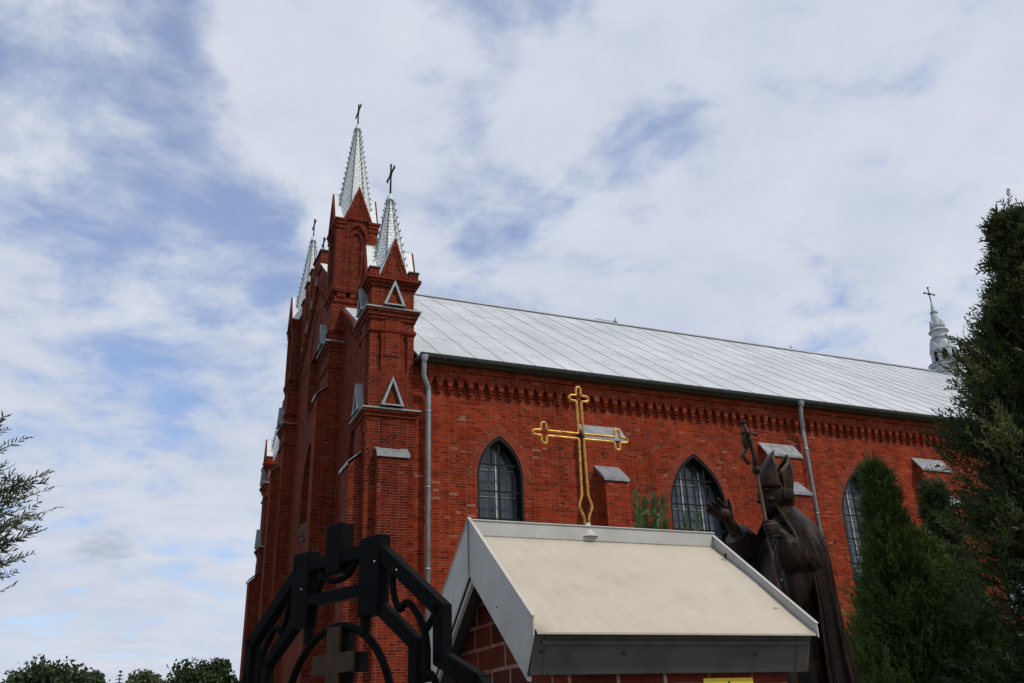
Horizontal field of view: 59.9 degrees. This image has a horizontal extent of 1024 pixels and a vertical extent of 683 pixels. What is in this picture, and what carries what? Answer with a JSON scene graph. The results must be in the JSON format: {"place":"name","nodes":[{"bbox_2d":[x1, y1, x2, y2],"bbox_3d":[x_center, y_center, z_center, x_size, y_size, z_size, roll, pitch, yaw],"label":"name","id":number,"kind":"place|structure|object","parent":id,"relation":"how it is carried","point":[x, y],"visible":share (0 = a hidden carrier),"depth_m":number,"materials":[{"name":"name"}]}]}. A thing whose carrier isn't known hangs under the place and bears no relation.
{"place":"outdoors","nodes":[
{"label":"outdoors","id":0,"kind":"place"},
{"bbox_2d":[0,0,1023,682],"label":"sky","id":1,"kind":"structure","parent":0,"point":[799,174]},
{"bbox_2d":[427,386,818,682],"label":"shrine pillar","id":2,"kind":"structure","parent":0,"point":[532,602],"depth_m":2.91,"materials":[{"name":"brick"}]},
{"bbox_2d":[703,677,752,682],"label":"warning sign","id":3,"kind":"object","parent":2,"relation":"attached to","point":[727,680],"visible":1,"depth_m":2.80,"materials":[{"name":"yellow paint"}]},
{"bbox_2d":[239,104,1023,682],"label":"church","id":4,"kind":"structure","parent":0,"point":[409,418],"depth_m":24.87,"materials":[{"name":"brick"}]},
{"bbox_2d":[468,425,531,521],"bbox_3d":[-0.301,4.120,21.840,1.700,4.300,0.485,8,-25,-21],"label":"window","id":5,"kind":"structure","parent":4,"relation":"in","point":[500,477],"depth_m":22.31,"materials":[{"name":"grey glass"}]},
{"bbox_2d":[664,443,735,550],"bbox_3d":[5.035,4.833,23.917,2.280,4.300,0.485,8,-25,-21],"label":"window","id":6,"kind":"structure","parent":4,"relation":"in","point":[693,486],"depth_m":24.39,"materials":[{"name":"grey glass"}]},
{"bbox_2d":[836,459,864,585],"bbox_3d":[10.389,5.549,26.000,2.280,4.300,0.485,8,-25,-21],"label":"window","id":7,"kind":"structure","parent":4,"relation":"in","point":[848,490],"depth_m":26.18,"materials":[{"name":"grey glass"}]},
{"bbox_2d":[985,479,1023,609],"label":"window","id":8,"kind":"structure","parent":4,"relation":"in","point":[1012,595],"depth_m":27.57,"materials":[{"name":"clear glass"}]},
{"bbox_2d":[631,486,661,528],"bbox_3d":[0.716,1.955,3.900,0.256,2.685,0.372,2,-24,-8],"label":"tall weed","id":9,"kind":"object","parent":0,"point":[645,512],"visible":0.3,"depth_m":4.31,"materials":[{"name":"green plant"}]},
{"bbox_2d":[656,494,672,529],"bbox_3d":[0.809,1.992,3.982,0.181,2.675,0.290,-12,-26,22],"label":"tall weed","id":10,"kind":"object","parent":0,"point":[665,524],"visible":0.24,"depth_m":4.37,"materials":[{"name":"green plant"}]},
{"bbox_2d":[681,509,702,531],"bbox_3d":[0.945,2.027,3.965,0.170,2.587,0.119,1,-24,-7],"label":"tall weed","id":11,"kind":"object","parent":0,"point":[696,522],"visible":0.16,"depth_m":4.46,"materials":[{"name":"green plant"}]},
{"label":"ground","id":12,"kind":"structure","parent":0,"visible":0},
{"bbox_2d":[1,654,97,682],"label":"broadleaf tree","id":13,"kind":"object","parent":12,"relation":"on","point":[40,672],"visible":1,"depth_m":87.92,"materials":[{"name":"green plant"}]},
{"bbox_2d":[83,669,110,682],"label":"broadleaf tree","id":14,"kind":"object","parent":12,"relation":"on","point":[99,677],"visible":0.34,"depth_m":93.81,"materials":[{"name":"green plant"}]},
{"bbox_2d":[115,670,122,682],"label":"spruce tree","id":15,"kind":"object","parent":12,"relation":"on","point":[119,678],"visible":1,"depth_m":109.52,"materials":[{"name":"green plant"}]},
{"bbox_2d":[125,668,168,682],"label":"broadleaf tree","id":16,"kind":"object","parent":12,"relation":"on","point":[147,676],"visible":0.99,"depth_m":118.58,"materials":[{"name":"green plant"}]},
{"bbox_2d":[164,657,238,682],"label":"broadleaf tree","id":17,"kind":"object","parent":12,"relation":"on","point":[198,673],"visible":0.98,"depth_m":83.09,"materials":[{"name":"green plant"}]},
{"bbox_2d":[208,655,231,682],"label":"broadleaf tree","id":18,"kind":"object","parent":12,"relation":"on","point":[216,659],"visible":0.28,"depth_m":84.99,"materials":[{"name":"green plant"}]},
{"bbox_2d":[705,420,859,682],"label":"bishop statue","id":19,"kind":"object","parent":12,"relation":"on","point":[784,550],"visible":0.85,"depth_m":5.64,"materials":[{"name":"brown metal"}]},
{"bbox_2d":[837,446,992,682],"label":"thuja tree","id":20,"kind":"object","parent":12,"relation":"on","point":[905,633],"visible":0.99,"depth_m":7.08,"materials":[{"name":"green plant"}]},
{"bbox_2d":[840,523,1023,682],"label":"thuja tree","id":21,"kind":"object","parent":12,"relation":"on","point":[931,548],"visible":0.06,"depth_m":7.97,"materials":[{"name":"green plant"}]},
{"bbox_2d":[914,464,1004,640],"bbox_3d":[4.398,3.115,8.525,1.530,4.007,1.493,0,-24,-5],"label":"thuja tree","id":22,"kind":"object","parent":12,"relation":"on","point":[930,500],"visible":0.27,"depth_m":9.04,"materials":[{"name":"green plant"}]},
{"bbox_2d":[918,188,1023,682],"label":"thuja tree","id":23,"kind":"object","parent":12,"relation":"on","point":[990,359],"visible":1,"depth_m":6.87,"materials":[{"name":"green plant"}]},
{"label":"path","id":24,"kind":"structure","parent":0,"visible":0},
{"bbox_2d":[0,411,63,591],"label":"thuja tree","id":25,"kind":"object","parent":24,"relation":"on","point":[9,490],"visible":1,"depth_m":5.07,"materials":[{"name":"plant"}]},
{"bbox_2d":[238,522,491,682],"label":"churchyard gate","id":26,"kind":"structure","parent":24,"relation":"on","point":[300,598],"depth_m":2.20,"materials":[{"name":"black metal"}]}
]}

